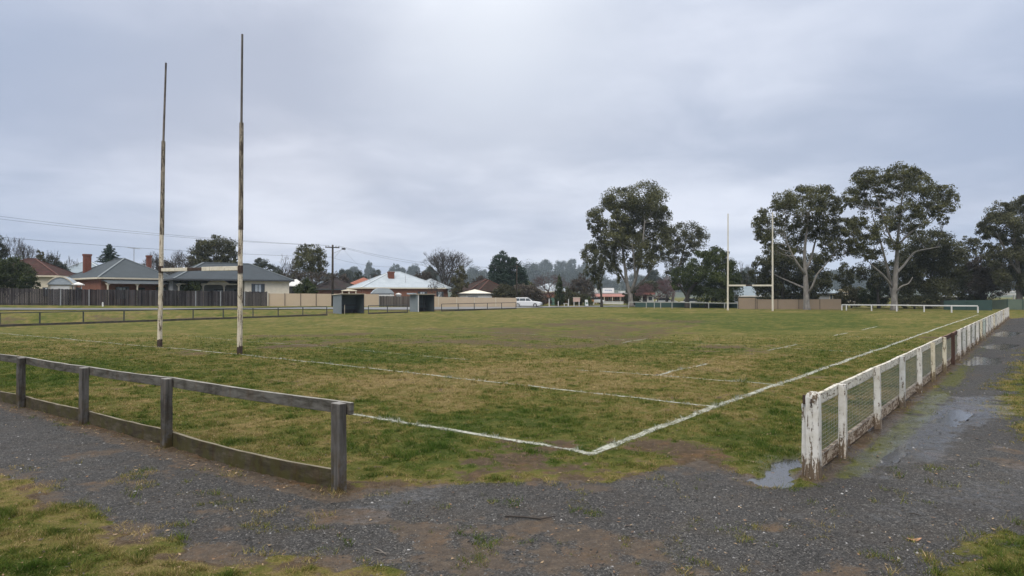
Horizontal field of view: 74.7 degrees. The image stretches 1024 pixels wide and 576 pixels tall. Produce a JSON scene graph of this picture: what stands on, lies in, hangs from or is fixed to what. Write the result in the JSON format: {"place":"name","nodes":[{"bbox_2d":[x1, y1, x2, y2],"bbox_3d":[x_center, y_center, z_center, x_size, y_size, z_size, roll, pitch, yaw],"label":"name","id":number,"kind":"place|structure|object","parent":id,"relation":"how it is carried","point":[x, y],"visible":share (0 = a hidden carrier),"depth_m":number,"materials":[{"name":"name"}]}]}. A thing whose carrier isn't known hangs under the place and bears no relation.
{"place":"outdoors","nodes":[
{"label":"outdoors","id":0,"kind":"place"},
{"bbox_2d":[0,304,890,309],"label":"road","id":1,"kind":"structure","parent":0,"point":[282,308],"depth_m":74.34,"materials":[{"name":"asphalt"}]},
{"bbox_2d":[516,297,542,306],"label":"parked car","id":2,"kind":"object","parent":1,"relation":"on","point":[524,301],"visible":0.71,"depth_m":106.18,"materials":[{"name":"white paint"}]},
{"bbox_2d":[0,318,1023,575],"bbox_3d":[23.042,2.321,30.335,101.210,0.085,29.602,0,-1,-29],"label":"gravel path","id":3,"kind":"structure","parent":0,"point":[938,446],"depth_m":6.31,"materials":[{"name":"grey gravel"}]},
{"bbox_2d":[0,404,1022,575],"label":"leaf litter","id":4,"kind":"object","parent":3,"relation":"on","point":[450,503],"visible":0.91,"depth_m":6.38,"materials":[{"name":"plant"}]},
{"bbox_2d":[747,458,801,487],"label":"puddle","id":5,"kind":"object","parent":3,"relation":"on","point":[782,472],"visible":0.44,"depth_m":7.50,"materials":[{"name":"grey liquid"}]},
{"bbox_2d":[881,443,914,462],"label":"puddle","id":6,"kind":"object","parent":3,"relation":"on","point":[895,455],"visible":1,"depth_m":8.49,"materials":[{"name":"grey liquid"}]},
{"bbox_2d":[929,409,973,426],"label":"puddle","id":7,"kind":"object","parent":3,"relation":"on","point":[951,415],"visible":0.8,"depth_m":11.05,"materials":[{"name":"grey liquid"}]},
{"bbox_2d":[961,356,1002,365],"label":"puddle","id":8,"kind":"object","parent":3,"relation":"on","point":[976,360],"visible":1,"depth_m":20.33,"materials":[{"name":"grey liquid"}]},
{"bbox_2d":[980,343,1018,349],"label":"puddle","id":9,"kind":"object","parent":3,"relation":"on","point":[1003,346],"visible":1,"depth_m":26.24,"materials":[{"name":"grey liquid"}]},
{"bbox_2d":[988,331,1019,336],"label":"puddle","id":10,"kind":"object","parent":3,"relation":"on","point":[1005,333],"visible":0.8,"depth_m":34.18,"materials":[{"name":"grey liquid"}]},
{"bbox_2d":[0,298,1023,575],"bbox_3d":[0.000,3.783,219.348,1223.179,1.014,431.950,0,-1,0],"label":"grass field","id":11,"kind":"structure","parent":0,"point":[618,324],"depth_m":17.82,"materials":[{"name":"plant"}]},
{"bbox_2d":[0,236,12,258],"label":"dense tree","id":12,"kind":"object","parent":11,"relation":"on","point":[3,254],"visible":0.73,"depth_m":116.01,"materials":[{"name":"green plant"}]},
{"bbox_2d":[0,254,40,294],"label":"bush","id":13,"kind":"object","parent":11,"relation":"on","point":[23,276],"visible":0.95,"depth_m":77.11,"materials":[{"name":"green plant"}]},
{"bbox_2d":[0,236,44,261],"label":"bare tree","id":14,"kind":"object","parent":11,"relation":"on","point":[21,246],"visible":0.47,"depth_m":111.51,"materials":[{"name":"plant"}]},
{"bbox_2d":[46,255,70,271],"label":"bushy tree","id":15,"kind":"object","parent":11,"relation":"on","point":[63,266],"visible":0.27,"depth_m":125.91,"materials":[{"name":"green plant"}]},
{"bbox_2d":[46,276,77,304],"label":"garage","id":16,"kind":"structure","parent":11,"relation":"on","point":[59,282],"depth_m":80.03,"materials":[{"name":"metal"}]},
{"bbox_2d":[66,261,97,272],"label":"metal roof house","id":17,"kind":"structure","parent":11,"relation":"on","point":[77,269],"depth_m":130.34,"materials":[{"name":"white metal"}]},
{"bbox_2d":[94,244,118,262],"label":"tiered pine","id":18,"kind":"object","parent":11,"relation":"on","point":[109,250],"visible":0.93,"depth_m":111.42,"materials":[{"name":"green plant"}]},
{"bbox_2d":[0,288,266,305],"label":"paling fence","id":19,"kind":"object","parent":11,"relation":"on","point":[39,296],"visible":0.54,"depth_m":79.97,"materials":[{"name":"wood"}]},
{"bbox_2d":[145,251,172,274],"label":"bare tree","id":20,"kind":"object","parent":11,"relation":"on","point":[155,262],"visible":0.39,"depth_m":118.61,"materials":[{"name":"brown plant"}]},
{"bbox_2d":[0,306,327,326],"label":"pipe fence","id":21,"kind":"object","parent":11,"relation":"on","point":[69,323],"visible":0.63,"depth_m":49.41,"materials":[{"name":"metal"}]},
{"bbox_2d":[140,256,191,274],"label":"thicket","id":22,"kind":"object","parent":11,"relation":"on","point":[164,264],"visible":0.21,"depth_m":121.66,"materials":[{"name":"brown plant"}]},
{"bbox_2d":[0,354,353,493],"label":"timber rail fence","id":23,"kind":"object","parent":11,"relation":"on","point":[165,435],"visible":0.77,"depth_m":8.48,"materials":[{"name":"grey wood"}]},
{"bbox_2d":[164,251,193,273],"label":"bare tree","id":24,"kind":"object","parent":11,"relation":"on","point":[178,260],"visible":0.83,"depth_m":116.29,"materials":[{"name":"brown plant"}]},
{"bbox_2d":[177,280,201,301],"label":"verandah bush","id":25,"kind":"object","parent":11,"relation":"on","point":[191,286],"visible":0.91,"depth_m":85.06,"materials":[{"name":"green plant"}]},
{"bbox_2d":[157,34,243,354],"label":"goalposts","id":26,"kind":"object","parent":11,"relation":"on","point":[238,268],"visible":0.98,"depth_m":22.55,"materials":[{"name":"metal"}]},
{"bbox_2d":[185,234,237,265],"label":"dense tree","id":27,"kind":"object","parent":11,"relation":"on","point":[207,248],"visible":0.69,"depth_m":120.72,"materials":[{"name":"green plant"}]},
{"bbox_2d":[253,257,270,270],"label":"round tree","id":28,"kind":"object","parent":11,"relation":"on","point":[262,263],"visible":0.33,"depth_m":139.00,"materials":[{"name":"green plant"}]},
{"bbox_2d":[280,254,296,277],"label":"bare tree","id":29,"kind":"object","parent":11,"relation":"on","point":[288,268],"visible":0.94,"depth_m":117.47,"materials":[{"name":"plant"}]},
{"bbox_2d":[268,293,330,305],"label":"steel fence","id":30,"kind":"object","parent":11,"relation":"on","point":[286,299],"visible":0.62,"depth_m":89.57,"materials":[{"name":"metal"}]},
{"bbox_2d":[292,278,318,293],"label":"round bush","id":31,"kind":"object","parent":11,"relation":"on","point":[305,287],"visible":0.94,"depth_m":96.45,"materials":[{"name":"green plant"}]},
{"bbox_2d":[283,270,329,285],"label":"brown bush","id":32,"kind":"object","parent":11,"relation":"on","point":[319,279],"visible":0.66,"depth_m":121.21,"materials":[{"name":"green plant"}]},
{"bbox_2d":[291,243,329,280],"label":"gum tree","id":33,"kind":"object","parent":11,"relation":"on","point":[317,253],"visible":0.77,"depth_m":127.63,"materials":[{"name":"green plant"}]},
{"bbox_2d":[314,278,353,293],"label":"tiled house","id":34,"kind":"structure","parent":11,"relation":"on","point":[325,287],"depth_m":121.74,"materials":[{"name":"red brick"}]},
{"bbox_2d":[325,245,345,306],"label":"power pole","id":35,"kind":"object","parent":11,"relation":"on","point":[332,278],"visible":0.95,"depth_m":89.41,"materials":[{"name":"wood"}]},
{"bbox_2d":[332,294,363,313],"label":"dugout","id":36,"kind":"object","parent":11,"relation":"on","point":[348,303],"visible":0.87,"depth_m":71.76,"materials":[{"name":"grey metal"}]},
{"bbox_2d":[4,333,711,405],"bbox_3d":[-24.193,1.978,33.024,69.850,0.719,1.061,0,-1,36],"label":"pitch line","id":37,"kind":"object","parent":11,"relation":"on","point":[436,375],"visible":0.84,"depth_m":15.88,"materials":[{"name":"paint"}]},
{"bbox_2d":[364,294,378,306],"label":"steel fence","id":38,"kind":"object","parent":11,"relation":"on","point":[371,299],"visible":0.23,"depth_m":93.55,"materials":[{"name":"metal"}]},
{"bbox_2d":[368,305,407,313],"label":"pipe fence","id":39,"kind":"object","parent":11,"relation":"on","point":[385,312],"visible":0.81,"depth_m":71.93,"materials":[{"name":"metal"}]},
{"bbox_2d":[379,296,409,306],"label":"paling fence","id":40,"kind":"object","parent":11,"relation":"on","point":[393,301],"visible":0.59,"depth_m":95.25,"materials":[{"name":"wood"}]},
{"bbox_2d":[407,293,434,311],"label":"dugout","id":41,"kind":"object","parent":11,"relation":"on","point":[421,302],"visible":0.97,"depth_m":80.58,"materials":[{"name":"grey metal"}]},
{"bbox_2d":[414,271,432,279],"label":"backdrop tree","id":42,"kind":"object","parent":11,"relation":"on","point":[424,276],"visible":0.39,"depth_m":149.49,"materials":[{"name":"green plant"}]},
{"bbox_2d":[352,414,589,453],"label":"pitch line","id":43,"kind":"object","parent":11,"relation":"on","point":[581,451],"visible":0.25,"depth_m":9.40,"materials":[{"name":"paint"}]},
{"bbox_2d":[456,289,493,297],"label":"garage","id":44,"kind":"structure","parent":11,"relation":"on","point":[477,293],"depth_m":109.02,"materials":[{"name":"white paint"}]},
{"bbox_2d":[434,296,516,306],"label":"steel fence","id":45,"kind":"object","parent":11,"relation":"on","point":[450,301],"visible":0.5,"depth_m":100.92,"materials":[{"name":"metal"}]},
{"bbox_2d":[441,302,516,311],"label":"pipe fence","id":46,"kind":"object","parent":11,"relation":"on","point":[476,309],"visible":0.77,"depth_m":86.70,"materials":[{"name":"metal"}]},
{"bbox_2d":[531,273,570,304],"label":"bare tree","id":47,"kind":"object","parent":11,"relation":"on","point":[539,278],"visible":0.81,"depth_m":127.01,"materials":[{"name":"plant"}]},
{"bbox_2d":[538,283,566,302],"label":"brick house","id":48,"kind":"structure","parent":11,"relation":"on","point":[551,290],"depth_m":152.70,"materials":[{"name":"metal"}]},
{"bbox_2d":[553,273,565,305],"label":"cone tree","id":49,"kind":"object","parent":11,"relation":"on","point":[559,294],"visible":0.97,"depth_m":120.52,"materials":[{"name":"green plant"}]},
{"bbox_2d":[583,253,612,306],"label":"leaning tree","id":50,"kind":"object","parent":11,"relation":"on","point":[596,274],"visible":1,"depth_m":109.54,"materials":[{"name":"green plant"}]},
{"bbox_2d":[636,279,658,292],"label":"backdrop tree","id":51,"kind":"object","parent":11,"relation":"on","point":[653,282],"visible":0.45,"depth_m":164.45,"materials":[{"name":"green plant"}]},
{"bbox_2d":[635,277,682,301],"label":"blossom tree","id":52,"kind":"object","parent":11,"relation":"on","point":[647,289],"visible":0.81,"depth_m":119.78,"materials":[{"name":"plant"}]},
{"bbox_2d":[628,302,737,308],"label":"white rail fence","id":53,"kind":"object","parent":11,"relation":"on","point":[681,302],"visible":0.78,"depth_m":99.51,"materials":[{"name":"wood"}]},
{"bbox_2d":[661,220,710,301],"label":"gum tree","id":54,"kind":"object","parent":11,"relation":"on","point":[689,238],"visible":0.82,"depth_m":123.30,"materials":[{"name":"green plant"}]},
{"bbox_2d":[635,303,736,307],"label":"steel fence","id":55,"kind":"object","parent":11,"relation":"on","point":[693,305],"visible":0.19,"depth_m":106.22,"materials":[{"name":"metal"}]},
{"bbox_2d":[734,286,761,302],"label":"metal roof house","id":56,"kind":"structure","parent":11,"relation":"on","point":[749,291],"depth_m":121.67,"materials":[{"name":"white paint"}]},
{"bbox_2d":[727,213,773,310],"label":"goalposts","id":57,"kind":"object","parent":11,"relation":"on","point":[728,285],"visible":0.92,"depth_m":87.39,"materials":[{"name":"metal"}]},
{"bbox_2d":[590,315,975,453],"bbox_3d":[23.738,2.367,37.803,0.389,0.042,74.439,0,-1,38],"label":"pitch line","id":58,"kind":"object","parent":11,"relation":"on","point":[605,447],"visible":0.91,"depth_m":11.35,"materials":[{"name":"paint"}]},
{"bbox_2d":[738,297,840,308],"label":"steel fence","id":59,"kind":"object","parent":11,"relation":"on","point":[749,303],"visible":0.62,"depth_m":93.54,"materials":[{"name":"metal"}]},
{"bbox_2d":[748,247,834,298],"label":"dense tree","id":60,"kind":"object","parent":11,"relation":"on","point":[786,267],"visible":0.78,"depth_m":103.49,"materials":[{"name":"green plant"}]},
{"bbox_2d":[751,184,855,309],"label":"gum tree","id":61,"kind":"object","parent":11,"relation":"on","point":[819,203],"visible":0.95,"depth_m":90.70,"materials":[{"name":"green plant"}]},
{"bbox_2d":[848,255,921,308],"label":"dense tree","id":62,"kind":"object","parent":11,"relation":"on","point":[861,271],"visible":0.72,"depth_m":97.94,"materials":[{"name":"green plant"}]},
{"bbox_2d":[840,161,960,309],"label":"gum tree","id":63,"kind":"object","parent":11,"relation":"on","point":[910,177],"visible":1,"depth_m":85.94,"materials":[{"name":"green plant"}]},
{"bbox_2d":[801,307,1008,479],"bbox_3d":[23.084,1.990,32.658,0.215,1.188,64.469,0,-1,38],"label":"white fence","id":64,"kind":"object","parent":11,"relation":"on","point":[816,457],"visible":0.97,"depth_m":10.02,"materials":[{"name":"paint"}]},
{"bbox_2d":[841,304,978,312],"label":"white rail fence","id":65,"kind":"object","parent":11,"relation":"on","point":[910,305],"visible":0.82,"depth_m":79.62,"materials":[{"name":"paint"}]},
{"bbox_2d":[892,226,973,307],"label":"dense tree","id":66,"kind":"object","parent":11,"relation":"on","point":[940,268],"visible":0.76,"depth_m":98.53,"materials":[{"name":"green plant"}]},
{"bbox_2d":[944,300,991,309],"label":"steel fence","id":67,"kind":"object","parent":11,"relation":"on","point":[984,304],"visible":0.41,"depth_m":87.90,"materials":[{"name":"metal"}]},
{"bbox_2d":[974,194,1023,298],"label":"gum tree","id":68,"kind":"object","parent":11,"relation":"on","point":[1011,254],"visible":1,"depth_m":91.01,"materials":[{"name":"green plant"}]},
{"bbox_2d":[992,299,1023,309],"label":"steel fence","id":69,"kind":"object","parent":11,"relation":"on","point":[1014,304],"visible":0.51,"depth_m":90.85,"materials":[{"name":"metal"}]},
{"bbox_2d":[0,0,1023,284],"label":"sky","id":70,"kind":"structure","parent":0,"point":[399,129],"materials":[{"name":"grey"}]},
{"bbox_2d":[448,279,1023,296],"bbox_3d":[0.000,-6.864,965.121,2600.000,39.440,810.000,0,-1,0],"label":"hills","id":71,"kind":"structure","parent":0,"point":[679,294],"depth_m":755.60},
{"bbox_2d":[657,297,1023,297],"bbox_3d":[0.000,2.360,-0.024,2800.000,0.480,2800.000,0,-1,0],"label":"ground","id":72,"kind":"structure","parent":0,"point":[771,297],"depth_m":538.73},
{"bbox_2d":[1,258,75,302],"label":"tiled house","id":73,"kind":"structure","parent":72,"relation":"on","point":[46,272],"depth_m":99.60,"materials":[{"name":"red tile"}]},
{"bbox_2d":[68,247,168,304],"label":"brick house","id":74,"kind":"structure","parent":72,"relation":"on","point":[121,274],"depth_m":87.54,"materials":[{"name":"grey metal"}]},
{"bbox_2d":[163,262,294,305],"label":"cream house","id":75,"kind":"structure","parent":72,"relation":"on","point":[257,278],"depth_m":89.69,"materials":[{"name":"grey stone"}]},
{"bbox_2d":[251,284,264,291],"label":"window","id":76,"kind":"structure","parent":75,"relation":"in","point":[254,287],"depth_m":90.08,"materials":[{"name":"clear glass"}]},
{"bbox_2d":[338,268,353,282],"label":"distant tree","id":77,"kind":"object","parent":72,"relation":"on","point":[350,274],"visible":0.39,"depth_m":303.02,"materials":[{"name":"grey plant"}]},
{"bbox_2d":[362,260,374,278],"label":"distant tree","id":78,"kind":"object","parent":72,"relation":"on","point":[368,269],"visible":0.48,"depth_m":906.38,"materials":[{"name":"grey plant"}]},
{"bbox_2d":[371,288,393,295],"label":"arched shed","id":79,"kind":"structure","parent":72,"relation":"on","point":[381,290],"depth_m":99.85,"materials":[{"name":"metal"}]},
{"bbox_2d":[347,271,450,304],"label":"brick house","id":80,"kind":"structure","parent":72,"relation":"on","point":[402,283],"depth_m":110.26,"materials":[{"name":"metal"}]},
{"bbox_2d":[406,264,420,276],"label":"distant tree","id":81,"kind":"object","parent":72,"relation":"on","point":[412,269],"visible":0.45,"depth_m":834.33,"materials":[{"name":"grey plant"}]},
{"bbox_2d":[416,246,473,296],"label":"bare tree","id":82,"kind":"object","parent":72,"relation":"on","point":[447,260],"visible":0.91,"depth_m":118.09,"materials":[{"name":"plant"}]},
{"bbox_2d":[450,264,468,296],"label":"tree","id":83,"kind":"object","parent":72,"relation":"on","point":[459,283],"visible":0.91,"depth_m":112.64,"materials":[{"name":"green plant"}]},
{"bbox_2d":[449,279,505,297],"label":"tiled house","id":84,"kind":"structure","parent":72,"relation":"on","point":[485,285],"depth_m":122.74,"materials":[{"name":"tile"}]},
{"bbox_2d":[491,282,521,297],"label":"spreading bush","id":85,"kind":"object","parent":72,"relation":"on","point":[501,291],"visible":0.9,"depth_m":109.25,"materials":[{"name":"green plant"}]},
{"bbox_2d":[486,250,529,290],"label":"conifer tree","id":86,"kind":"object","parent":72,"relation":"on","point":[507,274],"visible":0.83,"depth_m":125.19,"materials":[{"name":"green plant"}]},
{"bbox_2d":[513,283,545,300],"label":"spreading bush","id":87,"kind":"object","parent":72,"relation":"on","point":[533,292],"visible":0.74,"depth_m":115.07,"materials":[{"name":"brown plant"}]},
{"bbox_2d":[538,258,553,278],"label":"distant tree","id":88,"kind":"object","parent":72,"relation":"on","point":[544,265],"visible":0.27,"depth_m":1080.70,"materials":[{"name":"grey plant"}]},
{"bbox_2d":[552,260,566,275],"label":"distant tree","id":89,"kind":"object","parent":72,"relation":"on","point":[560,265],"visible":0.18,"depth_m":1114.27,"materials":[{"name":"grey plant"}]},
{"bbox_2d":[563,259,576,279],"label":"distant tree","id":90,"kind":"object","parent":72,"relation":"on","point":[569,264],"visible":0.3,"depth_m":1080.09,"materials":[{"name":"grey plant"}]},
{"bbox_2d":[565,292,591,304],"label":"hedge bush","id":91,"kind":"object","parent":72,"relation":"on","point":[582,298],"visible":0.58,"depth_m":127.17,"materials":[{"name":"green plant"}]},
{"bbox_2d":[566,273,596,301],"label":"brown tree","id":92,"kind":"object","parent":72,"relation":"on","point":[585,289],"visible":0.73,"depth_m":134.50,"materials":[{"name":"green plant"}]},
{"bbox_2d":[165,259,1015,291],"bbox_3d":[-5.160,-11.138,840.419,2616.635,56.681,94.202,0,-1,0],"label":"woods","id":93,"kind":"object","parent":72,"relation":"on","point":[533,273],"visible":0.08,"depth_m":850.06,"materials":[{"name":"plant"}]},
{"bbox_2d":[588,288,627,303],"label":"shop building","id":94,"kind":"structure","parent":72,"relation":"on","point":[608,294],"depth_m":150.10,"materials":[{"name":"white brick"}]},
{"bbox_2d":[579,178,674,306],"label":"gum tree","id":95,"kind":"object","parent":72,"relation":"on","point":[623,233],"visible":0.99,"depth_m":112.99,"materials":[{"name":"green plant"}]},
{"bbox_2d":[622,287,643,304],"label":"hedge bush","id":96,"kind":"object","parent":72,"relation":"on","point":[637,298],"visible":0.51,"depth_m":127.35,"materials":[{"name":"green plant"}]},
{"bbox_2d":[624,274,646,291],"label":"distant tree","id":97,"kind":"object","parent":72,"relation":"on","point":[631,277],"visible":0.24,"depth_m":803.45,"materials":[{"name":"grey plant"}]},
{"bbox_2d":[646,268,662,298],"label":"distant tree","id":98,"kind":"object","parent":72,"relation":"on","point":[653,274],"visible":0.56,"depth_m":302.71,"materials":[{"name":"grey plant"}]},
{"bbox_2d":[656,284,675,301],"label":"blossom bush","id":99,"kind":"object","parent":72,"relation":"on","point":[668,296],"visible":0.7,"depth_m":121.96,"materials":[{"name":"green plant"}]},
{"bbox_2d":[668,245,743,307],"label":"dense tree","id":100,"kind":"object","parent":72,"relation":"on","point":[696,284],"visible":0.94,"depth_m":101.83,"materials":[{"name":"green plant"}]},
{"bbox_2d":[733,270,752,291],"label":"backdrop tree","id":101,"kind":"object","parent":72,"relation":"on","point":[744,274],"visible":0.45,"depth_m":149.46,"materials":[{"name":"green plant"}]},
{"bbox_2d":[792,287,844,306],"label":"metal roof house","id":102,"kind":"structure","parent":72,"relation":"on","point":[831,295],"depth_m":115.25,"materials":[{"name":"white metal"}]},
{"bbox_2d":[833,262,858,307],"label":"tree","id":103,"kind":"object","parent":72,"relation":"on","point":[844,281],"visible":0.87,"depth_m":105.81,"materials":[{"name":"green plant"}]},
{"bbox_2d":[834,286,863,307],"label":"hedge bush","id":104,"kind":"object","parent":72,"relation":"on","point":[851,295],"visible":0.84,"depth_m":102.70,"materials":[{"name":"green plant"}]},
{"bbox_2d":[855,281,890,307],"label":"round bush","id":105,"kind":"object","parent":72,"relation":"on","point":[869,298],"visible":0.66,"depth_m":100.37,"materials":[{"name":"green plant"}]},
{"bbox_2d":[898,293,943,308],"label":"shrub","id":106,"kind":"object","parent":72,"relation":"on","point":[914,301],"visible":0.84,"depth_m":95.42,"materials":[{"name":"green plant"}]},
{"bbox_2d":[951,235,983,294],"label":"thin tree","id":107,"kind":"object","parent":72,"relation":"on","point":[974,242],"visible":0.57,"depth_m":103.98,"materials":[{"name":"green plant"}]},
{"bbox_2d":[960,252,1011,299],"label":"brown tree","id":108,"kind":"object","parent":72,"relation":"on","point":[982,283],"visible":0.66,"depth_m":97.54,"materials":[{"name":"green plant"}]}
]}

